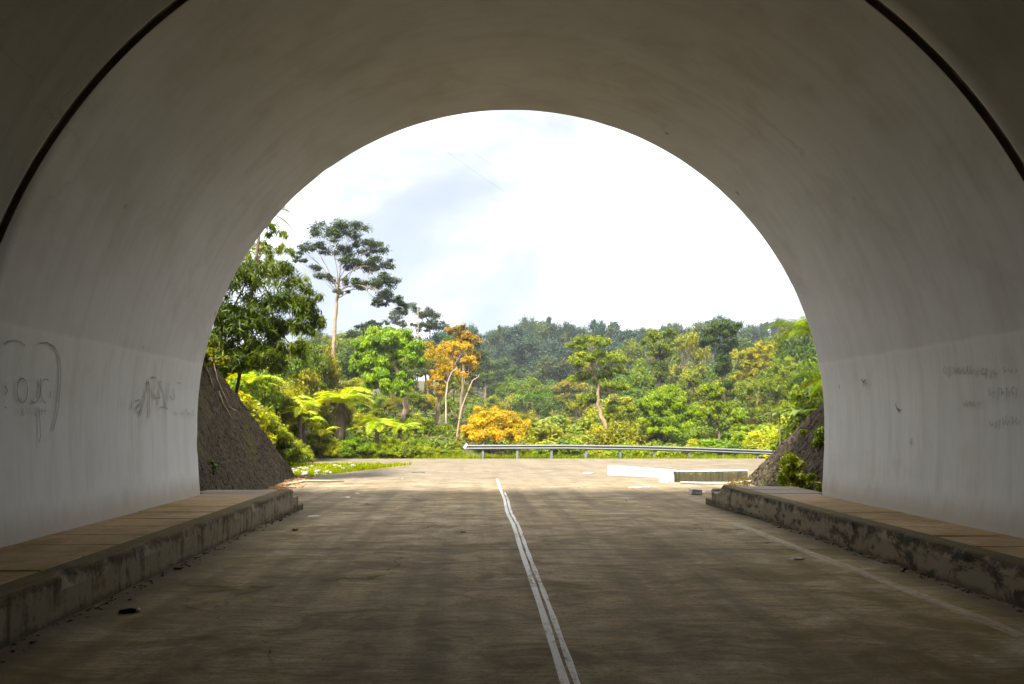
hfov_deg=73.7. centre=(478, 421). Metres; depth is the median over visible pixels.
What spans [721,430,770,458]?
shrub
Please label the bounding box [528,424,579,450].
shrub
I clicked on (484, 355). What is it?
forest tree
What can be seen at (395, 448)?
shrub
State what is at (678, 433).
shrub
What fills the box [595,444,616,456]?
shrub
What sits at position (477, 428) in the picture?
flame bush
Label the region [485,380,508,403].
forest tree
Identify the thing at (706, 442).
shrub
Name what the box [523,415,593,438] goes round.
forest tree
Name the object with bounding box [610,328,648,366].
forest tree
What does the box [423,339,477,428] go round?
orange leaf tree
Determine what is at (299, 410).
tree fern
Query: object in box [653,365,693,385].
forest tree
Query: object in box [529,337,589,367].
forest tree
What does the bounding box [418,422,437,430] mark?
shrub
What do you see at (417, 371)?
forest tree
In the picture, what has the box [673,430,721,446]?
shrub
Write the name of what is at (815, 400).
shrub
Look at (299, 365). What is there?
forest tree
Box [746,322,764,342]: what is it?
forest tree
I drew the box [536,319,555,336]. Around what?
forest tree
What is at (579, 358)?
layered tree
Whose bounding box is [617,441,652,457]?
shrub
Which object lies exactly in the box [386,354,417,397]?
forest tree
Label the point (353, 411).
shrub
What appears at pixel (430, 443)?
shrub
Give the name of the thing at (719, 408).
tree
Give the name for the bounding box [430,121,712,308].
overhead cable
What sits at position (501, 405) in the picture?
forest tree
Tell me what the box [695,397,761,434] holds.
forest tree
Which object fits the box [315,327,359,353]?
forest tree
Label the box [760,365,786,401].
forest tree
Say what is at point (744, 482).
weed clump
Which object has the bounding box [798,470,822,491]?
weed clump
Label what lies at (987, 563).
walkway
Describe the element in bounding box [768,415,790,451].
shrub
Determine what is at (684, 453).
shrub
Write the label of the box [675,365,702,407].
forest tree
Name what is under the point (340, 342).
forest tree
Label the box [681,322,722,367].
forest tree
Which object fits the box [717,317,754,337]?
forest tree
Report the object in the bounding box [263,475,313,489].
leaf litter
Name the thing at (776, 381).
scrub tree
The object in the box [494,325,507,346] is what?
forest tree
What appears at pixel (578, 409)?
forest tree
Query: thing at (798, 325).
tree fern
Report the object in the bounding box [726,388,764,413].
forest tree
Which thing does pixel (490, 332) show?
forest tree
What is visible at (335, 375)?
forest tree
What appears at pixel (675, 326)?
forest tree
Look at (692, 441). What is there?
shrub
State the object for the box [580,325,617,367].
forest tree
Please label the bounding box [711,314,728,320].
forest tree
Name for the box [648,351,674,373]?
forest tree
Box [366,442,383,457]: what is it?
shrub
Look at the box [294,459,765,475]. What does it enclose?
cross road
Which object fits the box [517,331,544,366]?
forest tree
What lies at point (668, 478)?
kerb block
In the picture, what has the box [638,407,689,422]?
forest tree
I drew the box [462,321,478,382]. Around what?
forest tree
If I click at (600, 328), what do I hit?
forest tree
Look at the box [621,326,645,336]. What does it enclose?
forest tree
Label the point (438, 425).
shrub
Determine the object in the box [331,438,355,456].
shrub
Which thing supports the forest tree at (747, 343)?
on the ground at (480, 392)
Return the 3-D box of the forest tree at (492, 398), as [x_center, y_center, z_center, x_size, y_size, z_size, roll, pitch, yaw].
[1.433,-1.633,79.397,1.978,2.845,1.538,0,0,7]
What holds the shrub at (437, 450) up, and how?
on the ground at (480, 392)
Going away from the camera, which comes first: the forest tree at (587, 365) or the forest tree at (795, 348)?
the forest tree at (795, 348)
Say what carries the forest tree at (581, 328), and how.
on the ground at (480, 392)
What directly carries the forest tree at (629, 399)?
on the ground at (480, 392)
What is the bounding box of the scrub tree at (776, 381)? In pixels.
[734,355,811,422]
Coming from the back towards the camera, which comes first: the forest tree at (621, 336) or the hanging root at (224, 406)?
the forest tree at (621, 336)
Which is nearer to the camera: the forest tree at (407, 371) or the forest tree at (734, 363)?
the forest tree at (407, 371)
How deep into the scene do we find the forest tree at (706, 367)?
87.46 m
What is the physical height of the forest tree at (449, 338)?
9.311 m
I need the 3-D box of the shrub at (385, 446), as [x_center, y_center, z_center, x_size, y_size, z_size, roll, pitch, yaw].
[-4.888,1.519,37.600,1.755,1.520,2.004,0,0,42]
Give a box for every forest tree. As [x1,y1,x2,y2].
[214,335,261,389]
[228,377,250,396]
[242,368,286,414]
[244,351,295,384]
[279,339,318,390]
[281,368,336,436]
[287,334,332,434]
[305,330,340,376]
[309,346,343,396]
[310,341,330,349]
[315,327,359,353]
[320,333,345,354]
[328,331,368,378]
[335,344,380,388]
[336,343,395,391]
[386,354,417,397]
[399,365,419,390]
[403,360,431,391]
[408,331,452,394]
[419,355,461,399]
[424,375,426,395]
[439,333,474,396]
[440,324,469,337]
[442,371,468,400]
[450,341,492,396]
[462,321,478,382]
[464,385,473,399]
[466,373,476,386]
[466,404,479,414]
[469,326,478,335]
[469,377,486,388]
[474,356,496,400]
[475,356,524,397]
[477,329,501,349]
[483,395,498,406]
[484,346,497,387]
[485,325,504,350]
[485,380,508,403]
[491,346,509,400]
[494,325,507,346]
[496,324,527,347]
[496,393,529,416]
[499,374,543,418]
[503,345,519,364]
[504,390,556,421]
[506,336,541,367]
[508,377,552,416]
[510,408,537,424]
[513,322,552,340]
[516,326,539,339]
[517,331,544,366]
[518,313,539,334]
[518,336,562,371]
[518,367,532,379]
[521,359,554,384]
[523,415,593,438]
[527,353,581,414]
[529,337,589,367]
[529,397,575,424]
[535,410,609,440]
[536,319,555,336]
[538,320,566,342]
[541,316,557,341]
[543,378,578,423]
[545,332,571,342]
[546,379,592,406]
[554,321,582,346]
[555,363,576,410]
[558,331,580,348]
[562,398,597,424]
[563,324,596,347]
[573,362,591,416]
[574,385,606,404]
[577,407,608,431]
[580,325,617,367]
[585,344,604,371]
[586,315,608,347]
[587,371,630,400]
[592,345,616,368]
[592,401,647,430]
[597,393,635,414]
[604,368,635,395]
[607,320,621,340]
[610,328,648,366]
[611,341,626,367]
[613,337,648,370]
[614,386,648,417]
[620,356,664,398]
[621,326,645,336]
[627,325,648,348]
[637,373,678,394]
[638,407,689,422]
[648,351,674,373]
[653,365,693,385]
[658,324,669,342]
[662,326,710,390]
[662,349,703,367]
[667,320,683,333]
[675,361,713,400]
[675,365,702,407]
[676,321,711,337]
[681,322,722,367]
[682,384,709,405]
[689,419,722,432]
[692,320,709,332]
[693,362,742,420]
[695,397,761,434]
[699,367,740,421]
[705,316,746,327]
[706,407,770,431]
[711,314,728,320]
[711,378,768,409]
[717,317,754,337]
[723,326,754,341]
[726,333,758,381]
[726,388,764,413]
[730,357,747,367]
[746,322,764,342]
[750,330,767,340]
[752,333,779,381]
[752,400,781,430]
[757,318,793,339]
[760,314,785,341]
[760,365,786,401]
[763,325,805,375]
[771,320,804,339]
[771,322,817,399]
[771,352,818,419]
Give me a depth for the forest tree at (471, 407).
56.90 m
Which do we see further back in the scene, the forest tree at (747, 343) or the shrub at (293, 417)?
the forest tree at (747, 343)
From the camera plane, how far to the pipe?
19.35 m
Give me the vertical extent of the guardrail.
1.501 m
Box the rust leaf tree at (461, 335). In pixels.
[445,324,481,417]
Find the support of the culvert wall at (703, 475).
on the ground at (480, 392)
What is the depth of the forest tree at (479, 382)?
92.39 m
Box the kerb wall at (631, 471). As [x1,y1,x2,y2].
[608,465,673,476]
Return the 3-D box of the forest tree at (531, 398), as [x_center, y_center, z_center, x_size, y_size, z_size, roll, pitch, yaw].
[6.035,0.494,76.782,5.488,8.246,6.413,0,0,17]
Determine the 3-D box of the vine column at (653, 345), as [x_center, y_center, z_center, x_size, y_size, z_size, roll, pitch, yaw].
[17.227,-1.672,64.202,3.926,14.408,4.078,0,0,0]
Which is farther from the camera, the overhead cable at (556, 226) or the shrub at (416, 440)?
the overhead cable at (556, 226)
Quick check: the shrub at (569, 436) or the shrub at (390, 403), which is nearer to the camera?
the shrub at (569, 436)
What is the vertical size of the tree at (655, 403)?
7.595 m
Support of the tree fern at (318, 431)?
on the ground at (480, 392)
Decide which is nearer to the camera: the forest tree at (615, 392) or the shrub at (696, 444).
the shrub at (696, 444)
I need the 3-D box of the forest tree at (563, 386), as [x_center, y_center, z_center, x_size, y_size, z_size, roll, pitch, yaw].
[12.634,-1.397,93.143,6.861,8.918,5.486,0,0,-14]
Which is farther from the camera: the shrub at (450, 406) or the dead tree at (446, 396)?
the shrub at (450, 406)
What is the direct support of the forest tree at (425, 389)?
on the ground at (480, 392)
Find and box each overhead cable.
[411,127,693,308]
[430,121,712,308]
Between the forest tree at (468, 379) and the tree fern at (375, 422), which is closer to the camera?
the tree fern at (375, 422)
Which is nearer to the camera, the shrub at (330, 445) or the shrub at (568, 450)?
the shrub at (330, 445)
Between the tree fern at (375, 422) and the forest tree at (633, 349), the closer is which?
the tree fern at (375, 422)
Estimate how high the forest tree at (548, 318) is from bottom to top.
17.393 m
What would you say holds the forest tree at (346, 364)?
on the ground at (480, 392)
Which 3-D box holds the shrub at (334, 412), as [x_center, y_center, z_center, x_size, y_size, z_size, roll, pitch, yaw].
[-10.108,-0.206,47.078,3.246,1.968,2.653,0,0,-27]
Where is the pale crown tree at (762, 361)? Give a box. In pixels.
[729,340,775,406]
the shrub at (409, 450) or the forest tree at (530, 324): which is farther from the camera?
the forest tree at (530, 324)
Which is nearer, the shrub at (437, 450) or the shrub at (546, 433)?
the shrub at (437, 450)
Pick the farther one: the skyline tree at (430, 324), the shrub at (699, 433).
the skyline tree at (430, 324)
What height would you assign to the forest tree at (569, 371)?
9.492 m
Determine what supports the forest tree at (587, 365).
on the ground at (480, 392)
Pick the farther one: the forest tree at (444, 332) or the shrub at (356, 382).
the forest tree at (444, 332)
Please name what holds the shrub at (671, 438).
on the ground at (480, 392)
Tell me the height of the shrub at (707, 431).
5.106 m
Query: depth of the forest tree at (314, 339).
90.05 m
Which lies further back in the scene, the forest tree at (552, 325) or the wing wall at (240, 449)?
the forest tree at (552, 325)
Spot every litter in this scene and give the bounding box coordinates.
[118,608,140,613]
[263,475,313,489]
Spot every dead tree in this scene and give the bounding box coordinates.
[417,300,418,392]
[445,368,456,425]
[451,374,479,440]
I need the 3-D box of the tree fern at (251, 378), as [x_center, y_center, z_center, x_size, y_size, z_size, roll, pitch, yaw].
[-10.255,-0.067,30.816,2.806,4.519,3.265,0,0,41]
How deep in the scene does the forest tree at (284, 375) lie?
37.96 m
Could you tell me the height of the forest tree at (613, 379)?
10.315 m
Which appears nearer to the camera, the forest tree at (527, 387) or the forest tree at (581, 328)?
the forest tree at (527, 387)
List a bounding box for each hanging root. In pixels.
[203,363,213,387]
[211,358,236,410]
[218,391,231,418]
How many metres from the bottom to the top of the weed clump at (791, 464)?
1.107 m
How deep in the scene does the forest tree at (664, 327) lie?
143.96 m
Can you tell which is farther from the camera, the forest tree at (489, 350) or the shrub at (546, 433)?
the forest tree at (489, 350)
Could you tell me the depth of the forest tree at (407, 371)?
67.83 m
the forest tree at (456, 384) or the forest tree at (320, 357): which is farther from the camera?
the forest tree at (456, 384)
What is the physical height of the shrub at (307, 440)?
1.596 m
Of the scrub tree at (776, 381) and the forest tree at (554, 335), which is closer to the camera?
the scrub tree at (776, 381)
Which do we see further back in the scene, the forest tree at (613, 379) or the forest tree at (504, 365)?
the forest tree at (504, 365)
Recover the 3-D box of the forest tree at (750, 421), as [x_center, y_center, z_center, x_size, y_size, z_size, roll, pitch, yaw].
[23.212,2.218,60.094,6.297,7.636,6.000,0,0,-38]
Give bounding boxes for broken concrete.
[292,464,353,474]
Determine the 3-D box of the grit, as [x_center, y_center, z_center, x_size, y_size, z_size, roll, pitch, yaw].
[4.544,1.595,7.992,0.213,0.042,9.974,0,0,0]
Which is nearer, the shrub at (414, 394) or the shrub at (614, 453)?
the shrub at (614, 453)
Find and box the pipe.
[680,480,750,484]
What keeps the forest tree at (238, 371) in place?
on the ground at (480, 392)
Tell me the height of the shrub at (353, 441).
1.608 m
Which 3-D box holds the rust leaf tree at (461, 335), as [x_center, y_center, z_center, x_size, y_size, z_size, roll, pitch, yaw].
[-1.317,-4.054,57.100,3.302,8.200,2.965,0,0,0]
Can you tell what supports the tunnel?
on the ground at (480, 392)
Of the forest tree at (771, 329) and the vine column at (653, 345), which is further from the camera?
the forest tree at (771, 329)
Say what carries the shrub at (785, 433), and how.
on the ground at (480, 392)
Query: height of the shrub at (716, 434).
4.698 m
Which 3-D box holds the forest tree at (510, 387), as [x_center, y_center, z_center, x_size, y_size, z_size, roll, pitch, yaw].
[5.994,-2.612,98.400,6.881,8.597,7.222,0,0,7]
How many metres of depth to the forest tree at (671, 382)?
87.75 m
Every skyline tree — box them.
[382,302,420,328]
[413,306,445,393]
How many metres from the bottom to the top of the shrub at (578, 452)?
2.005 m
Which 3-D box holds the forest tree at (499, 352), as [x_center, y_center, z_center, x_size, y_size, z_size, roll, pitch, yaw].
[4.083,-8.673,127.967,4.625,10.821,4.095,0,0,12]
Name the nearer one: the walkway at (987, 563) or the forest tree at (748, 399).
the walkway at (987, 563)
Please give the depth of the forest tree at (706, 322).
145.21 m
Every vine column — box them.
[639,327,684,406]
[697,318,742,401]
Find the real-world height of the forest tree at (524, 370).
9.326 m
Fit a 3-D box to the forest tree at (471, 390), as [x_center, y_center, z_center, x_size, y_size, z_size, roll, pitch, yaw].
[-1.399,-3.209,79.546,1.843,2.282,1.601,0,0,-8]
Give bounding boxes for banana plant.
[763,412,789,444]
[772,408,816,422]
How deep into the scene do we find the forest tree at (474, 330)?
152.55 m
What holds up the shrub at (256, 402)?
on the ground at (480, 392)
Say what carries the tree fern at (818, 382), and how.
on the ground at (480, 392)
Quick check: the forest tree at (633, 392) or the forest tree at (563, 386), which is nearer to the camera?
the forest tree at (633, 392)
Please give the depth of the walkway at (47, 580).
6.83 m
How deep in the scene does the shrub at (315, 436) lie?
37.75 m
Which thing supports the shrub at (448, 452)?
on the ground at (480, 392)
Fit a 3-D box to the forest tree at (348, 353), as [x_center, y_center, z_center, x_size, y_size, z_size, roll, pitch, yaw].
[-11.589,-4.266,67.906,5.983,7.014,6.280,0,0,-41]
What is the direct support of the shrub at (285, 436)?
on the ground at (480, 392)
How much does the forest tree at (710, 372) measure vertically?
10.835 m
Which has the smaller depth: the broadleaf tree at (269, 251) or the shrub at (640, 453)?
the broadleaf tree at (269, 251)
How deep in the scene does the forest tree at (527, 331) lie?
144.21 m
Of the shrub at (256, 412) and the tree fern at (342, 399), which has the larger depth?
the tree fern at (342, 399)
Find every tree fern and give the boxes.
[225,371,286,386]
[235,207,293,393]
[273,389,316,416]
[278,400,323,454]
[283,416,326,454]
[306,424,339,458]
[314,387,375,458]
[353,416,403,443]
[380,419,421,442]
[765,316,810,348]
[788,370,822,397]
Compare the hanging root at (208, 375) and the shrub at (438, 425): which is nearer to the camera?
the hanging root at (208, 375)
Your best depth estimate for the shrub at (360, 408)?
53.33 m
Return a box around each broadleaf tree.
[206,246,326,394]
[220,221,310,346]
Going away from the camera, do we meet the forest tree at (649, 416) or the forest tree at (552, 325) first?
the forest tree at (649, 416)
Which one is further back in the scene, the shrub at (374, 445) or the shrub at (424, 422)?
the shrub at (424, 422)
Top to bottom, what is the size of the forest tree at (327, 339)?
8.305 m
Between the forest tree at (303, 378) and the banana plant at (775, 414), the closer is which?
the banana plant at (775, 414)
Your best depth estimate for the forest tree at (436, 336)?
87.13 m
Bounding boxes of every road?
[0,464,1023,683]
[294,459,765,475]
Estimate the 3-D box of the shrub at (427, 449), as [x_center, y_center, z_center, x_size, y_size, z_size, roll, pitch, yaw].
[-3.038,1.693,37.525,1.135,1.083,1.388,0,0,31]
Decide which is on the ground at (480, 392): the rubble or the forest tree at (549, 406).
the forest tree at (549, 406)
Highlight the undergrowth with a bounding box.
[309,390,518,455]
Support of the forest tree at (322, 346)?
on the ground at (480, 392)
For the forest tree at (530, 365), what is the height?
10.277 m
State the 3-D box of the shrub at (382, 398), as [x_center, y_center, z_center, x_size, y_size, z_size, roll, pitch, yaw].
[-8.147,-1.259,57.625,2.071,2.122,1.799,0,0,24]
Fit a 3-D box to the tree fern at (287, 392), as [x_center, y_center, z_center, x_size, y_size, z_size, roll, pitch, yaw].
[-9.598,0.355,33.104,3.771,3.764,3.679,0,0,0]
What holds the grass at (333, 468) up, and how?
on the ground at (480, 392)
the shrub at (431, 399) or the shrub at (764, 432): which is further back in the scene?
the shrub at (431, 399)
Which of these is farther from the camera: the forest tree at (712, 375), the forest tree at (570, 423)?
the forest tree at (712, 375)
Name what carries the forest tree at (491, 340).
on the ground at (480, 392)
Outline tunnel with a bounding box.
[0,0,1023,547]
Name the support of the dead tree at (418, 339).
on the ground at (480, 392)
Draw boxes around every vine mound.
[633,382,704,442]
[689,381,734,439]
[728,407,756,433]
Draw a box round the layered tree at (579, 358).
[563,333,636,428]
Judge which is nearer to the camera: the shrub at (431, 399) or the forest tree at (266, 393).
the forest tree at (266, 393)
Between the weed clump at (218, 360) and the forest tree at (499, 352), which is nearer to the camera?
the weed clump at (218, 360)
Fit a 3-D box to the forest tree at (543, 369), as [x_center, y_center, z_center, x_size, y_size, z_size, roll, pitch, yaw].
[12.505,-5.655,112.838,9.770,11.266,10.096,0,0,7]
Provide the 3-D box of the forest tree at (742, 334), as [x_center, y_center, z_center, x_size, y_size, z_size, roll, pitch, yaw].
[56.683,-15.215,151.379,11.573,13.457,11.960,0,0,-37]
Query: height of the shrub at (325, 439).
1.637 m
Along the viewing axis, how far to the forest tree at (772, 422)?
57.11 m
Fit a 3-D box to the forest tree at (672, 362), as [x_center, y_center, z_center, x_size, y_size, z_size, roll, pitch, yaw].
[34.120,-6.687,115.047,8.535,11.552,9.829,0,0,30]
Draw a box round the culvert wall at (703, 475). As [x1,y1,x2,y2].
[673,470,747,481]
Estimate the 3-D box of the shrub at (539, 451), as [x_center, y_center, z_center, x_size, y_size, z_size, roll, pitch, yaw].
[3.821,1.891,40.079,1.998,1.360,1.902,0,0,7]
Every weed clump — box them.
[204,347,230,366]
[210,459,217,474]
[726,475,751,485]
[775,450,806,487]
[798,426,823,452]
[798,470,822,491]
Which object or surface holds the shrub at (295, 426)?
on the ground at (480, 392)
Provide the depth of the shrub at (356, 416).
45.59 m
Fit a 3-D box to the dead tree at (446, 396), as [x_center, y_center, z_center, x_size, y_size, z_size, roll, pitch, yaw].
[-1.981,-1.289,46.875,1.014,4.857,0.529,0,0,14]
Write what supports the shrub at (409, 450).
on the ground at (480, 392)
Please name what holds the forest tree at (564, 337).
on the ground at (480, 392)
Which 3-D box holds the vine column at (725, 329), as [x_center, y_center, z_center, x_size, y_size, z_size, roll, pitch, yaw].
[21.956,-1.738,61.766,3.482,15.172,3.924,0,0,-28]
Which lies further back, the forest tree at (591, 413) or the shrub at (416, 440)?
the forest tree at (591, 413)
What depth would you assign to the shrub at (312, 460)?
30.92 m
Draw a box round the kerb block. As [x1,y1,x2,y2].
[658,474,673,482]
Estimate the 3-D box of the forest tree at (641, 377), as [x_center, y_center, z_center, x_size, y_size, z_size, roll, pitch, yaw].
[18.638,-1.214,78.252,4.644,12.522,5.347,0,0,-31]
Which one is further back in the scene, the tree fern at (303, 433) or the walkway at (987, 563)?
the tree fern at (303, 433)
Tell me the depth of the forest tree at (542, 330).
145.91 m
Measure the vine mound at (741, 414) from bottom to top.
5.506 m
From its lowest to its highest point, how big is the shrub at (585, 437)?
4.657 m
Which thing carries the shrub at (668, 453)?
on the ground at (480, 392)
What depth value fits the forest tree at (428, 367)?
65.67 m
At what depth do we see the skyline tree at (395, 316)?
91.51 m
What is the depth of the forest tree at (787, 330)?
145.38 m
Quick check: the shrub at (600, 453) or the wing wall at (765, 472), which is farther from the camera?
the shrub at (600, 453)
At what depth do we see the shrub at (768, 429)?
48.45 m
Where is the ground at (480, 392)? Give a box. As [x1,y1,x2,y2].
[304,379,754,476]
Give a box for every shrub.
[238,390,276,442]
[244,373,306,426]
[250,398,279,447]
[261,410,299,462]
[279,379,319,437]
[279,439,311,465]
[295,437,323,453]
[303,445,315,462]
[308,434,335,455]
[309,434,325,456]
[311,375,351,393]
[316,440,340,457]
[324,407,352,426]
[329,390,371,414]
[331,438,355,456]
[332,405,361,426]
[333,434,371,457]
[340,377,374,405]
[346,412,371,430]
[355,440,375,456]
[364,408,390,423]
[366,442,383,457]
[371,395,387,409]
[376,435,404,456]
[380,396,402,416]
[387,442,404,457]
[394,413,434,434]
[398,442,417,457]
[402,389,426,414]
[408,437,424,444]
[411,443,433,457]
[412,394,436,415]
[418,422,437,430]
[426,440,437,448]
[429,423,449,434]
[432,447,444,454]
[436,399,454,413]
[439,448,454,455]
[452,447,466,455]
[493,421,568,444]
[515,442,541,455]
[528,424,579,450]
[529,442,558,457]
[541,441,571,454]
[547,438,594,458]
[570,444,598,456]
[572,434,609,444]
[584,420,633,436]
[584,420,658,445]
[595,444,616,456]
[601,442,635,457]
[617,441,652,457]
[621,426,686,446]
[645,440,681,458]
[658,443,691,456]
[661,426,702,442]
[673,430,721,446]
[680,425,735,441]
[684,438,709,454]
[686,438,709,454]
[690,438,738,457]
[709,431,760,457]
[709,433,726,440]
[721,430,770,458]
[731,424,778,439]
[744,422,776,438]
[754,435,775,449]
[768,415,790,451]
[770,400,814,449]
[788,365,823,432]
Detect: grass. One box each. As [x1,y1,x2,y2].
[289,461,412,476]
[313,451,756,458]
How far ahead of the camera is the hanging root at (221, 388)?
16.41 m
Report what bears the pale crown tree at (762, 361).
on the ground at (480, 392)
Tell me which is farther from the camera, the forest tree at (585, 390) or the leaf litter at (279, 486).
the forest tree at (585, 390)
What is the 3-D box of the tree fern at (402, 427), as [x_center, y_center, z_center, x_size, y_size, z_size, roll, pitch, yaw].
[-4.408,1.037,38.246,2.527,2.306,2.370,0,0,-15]
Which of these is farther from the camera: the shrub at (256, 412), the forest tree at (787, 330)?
the forest tree at (787, 330)
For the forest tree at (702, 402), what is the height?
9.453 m
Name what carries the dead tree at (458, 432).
on the ground at (480, 392)
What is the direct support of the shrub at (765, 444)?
on the ground at (480, 392)
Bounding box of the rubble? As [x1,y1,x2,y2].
[1,509,298,661]
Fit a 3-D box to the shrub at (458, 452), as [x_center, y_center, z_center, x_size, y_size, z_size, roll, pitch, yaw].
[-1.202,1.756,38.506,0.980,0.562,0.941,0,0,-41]
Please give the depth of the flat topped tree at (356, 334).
77.04 m
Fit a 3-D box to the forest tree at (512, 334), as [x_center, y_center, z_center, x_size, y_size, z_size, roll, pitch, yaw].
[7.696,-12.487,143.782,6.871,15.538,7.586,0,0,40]
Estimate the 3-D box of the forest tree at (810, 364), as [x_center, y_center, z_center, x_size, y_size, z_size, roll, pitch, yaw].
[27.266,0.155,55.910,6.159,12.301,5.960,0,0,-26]
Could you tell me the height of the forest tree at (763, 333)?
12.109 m
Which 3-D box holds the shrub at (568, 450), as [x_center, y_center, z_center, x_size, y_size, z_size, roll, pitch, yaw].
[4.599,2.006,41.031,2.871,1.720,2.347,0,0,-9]
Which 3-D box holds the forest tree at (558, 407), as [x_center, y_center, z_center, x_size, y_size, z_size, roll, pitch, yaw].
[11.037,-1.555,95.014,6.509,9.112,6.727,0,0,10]
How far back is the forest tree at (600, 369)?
130.52 m
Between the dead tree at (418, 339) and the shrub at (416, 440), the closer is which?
the shrub at (416, 440)
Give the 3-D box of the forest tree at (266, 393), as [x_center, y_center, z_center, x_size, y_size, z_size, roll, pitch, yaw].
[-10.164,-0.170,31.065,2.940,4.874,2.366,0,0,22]
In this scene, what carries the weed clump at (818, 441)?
attached to the wing wall at (765, 472)
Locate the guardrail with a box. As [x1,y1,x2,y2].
[463,443,774,458]
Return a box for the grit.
[721,505,1021,611]
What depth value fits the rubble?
6.63 m
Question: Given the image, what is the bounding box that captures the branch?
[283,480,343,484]
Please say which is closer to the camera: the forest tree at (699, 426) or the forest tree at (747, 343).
the forest tree at (699, 426)
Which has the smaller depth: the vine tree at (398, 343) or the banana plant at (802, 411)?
the banana plant at (802, 411)
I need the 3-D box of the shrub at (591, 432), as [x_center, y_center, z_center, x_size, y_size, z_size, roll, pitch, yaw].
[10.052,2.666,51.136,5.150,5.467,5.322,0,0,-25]
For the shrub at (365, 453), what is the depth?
37.30 m
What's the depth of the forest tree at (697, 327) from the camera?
143.75 m
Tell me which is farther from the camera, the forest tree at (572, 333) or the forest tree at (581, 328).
the forest tree at (581, 328)
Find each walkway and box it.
[0,489,302,648]
[706,485,1023,608]
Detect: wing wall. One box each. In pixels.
[197,361,293,491]
[747,402,823,490]
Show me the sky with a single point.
(469, 250)
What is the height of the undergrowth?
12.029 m
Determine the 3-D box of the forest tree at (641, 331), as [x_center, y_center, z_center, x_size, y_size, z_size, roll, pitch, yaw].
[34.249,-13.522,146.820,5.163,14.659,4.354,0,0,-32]
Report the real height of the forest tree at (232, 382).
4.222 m
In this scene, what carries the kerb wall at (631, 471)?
on the ground at (480, 392)
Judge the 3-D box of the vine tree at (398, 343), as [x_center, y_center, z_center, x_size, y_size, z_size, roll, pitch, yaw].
[-5.863,-2.659,46.449,4.728,7.871,5.374,0,0,38]
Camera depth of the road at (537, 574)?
5.99 m
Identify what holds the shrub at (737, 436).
on the ground at (480, 392)
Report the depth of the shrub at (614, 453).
40.32 m
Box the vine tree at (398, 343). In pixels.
[347,325,427,432]
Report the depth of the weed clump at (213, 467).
12.97 m
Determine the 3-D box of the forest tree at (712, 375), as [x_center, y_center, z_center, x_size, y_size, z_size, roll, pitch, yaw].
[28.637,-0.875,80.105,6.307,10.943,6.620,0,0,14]
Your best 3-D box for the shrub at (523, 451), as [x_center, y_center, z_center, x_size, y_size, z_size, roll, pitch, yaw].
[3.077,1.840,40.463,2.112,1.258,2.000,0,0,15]
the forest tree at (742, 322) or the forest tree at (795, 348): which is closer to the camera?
the forest tree at (795, 348)
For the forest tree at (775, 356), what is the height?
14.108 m
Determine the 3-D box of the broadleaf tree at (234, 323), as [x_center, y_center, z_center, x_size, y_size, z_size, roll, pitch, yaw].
[-6.433,-2.349,19.508,3.951,5.284,2.760,0,0,-30]
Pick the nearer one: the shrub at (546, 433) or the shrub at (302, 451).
the shrub at (302, 451)
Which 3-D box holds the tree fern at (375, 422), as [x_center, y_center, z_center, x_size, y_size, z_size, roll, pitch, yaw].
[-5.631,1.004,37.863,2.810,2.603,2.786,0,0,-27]
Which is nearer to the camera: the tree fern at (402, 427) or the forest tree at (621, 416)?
the tree fern at (402, 427)
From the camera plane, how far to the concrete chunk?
16.10 m
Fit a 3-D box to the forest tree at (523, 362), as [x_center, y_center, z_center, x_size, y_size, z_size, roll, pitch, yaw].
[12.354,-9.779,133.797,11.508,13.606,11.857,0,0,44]
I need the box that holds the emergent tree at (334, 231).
[292,217,408,406]
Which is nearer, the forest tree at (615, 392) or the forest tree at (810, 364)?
the forest tree at (810, 364)
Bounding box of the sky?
[212,110,805,380]
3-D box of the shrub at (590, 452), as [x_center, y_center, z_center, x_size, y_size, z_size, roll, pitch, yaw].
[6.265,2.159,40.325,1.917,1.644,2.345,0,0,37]
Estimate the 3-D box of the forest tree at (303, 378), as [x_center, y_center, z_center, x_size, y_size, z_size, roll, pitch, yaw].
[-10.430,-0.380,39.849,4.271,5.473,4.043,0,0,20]
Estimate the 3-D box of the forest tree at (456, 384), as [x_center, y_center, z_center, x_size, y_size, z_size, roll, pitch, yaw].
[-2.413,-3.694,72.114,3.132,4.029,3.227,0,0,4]
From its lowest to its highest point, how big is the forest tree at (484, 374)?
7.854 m
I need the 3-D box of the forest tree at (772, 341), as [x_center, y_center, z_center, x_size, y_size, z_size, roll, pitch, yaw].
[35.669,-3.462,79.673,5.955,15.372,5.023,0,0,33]
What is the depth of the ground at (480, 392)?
60.12 m
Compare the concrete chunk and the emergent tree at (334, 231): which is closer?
the concrete chunk
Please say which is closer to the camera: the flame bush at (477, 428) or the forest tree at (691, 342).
the flame bush at (477, 428)
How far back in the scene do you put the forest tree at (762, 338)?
144.98 m
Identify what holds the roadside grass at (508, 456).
on the ground at (480, 392)
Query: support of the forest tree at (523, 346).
on the ground at (480, 392)
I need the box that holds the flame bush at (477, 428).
[459,406,531,454]
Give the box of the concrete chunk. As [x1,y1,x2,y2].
[689,489,701,494]
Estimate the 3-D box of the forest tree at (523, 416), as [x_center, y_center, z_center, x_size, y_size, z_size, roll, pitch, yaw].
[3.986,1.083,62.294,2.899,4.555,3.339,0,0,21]
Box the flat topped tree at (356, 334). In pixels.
[340,319,382,338]
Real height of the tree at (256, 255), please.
8.519 m

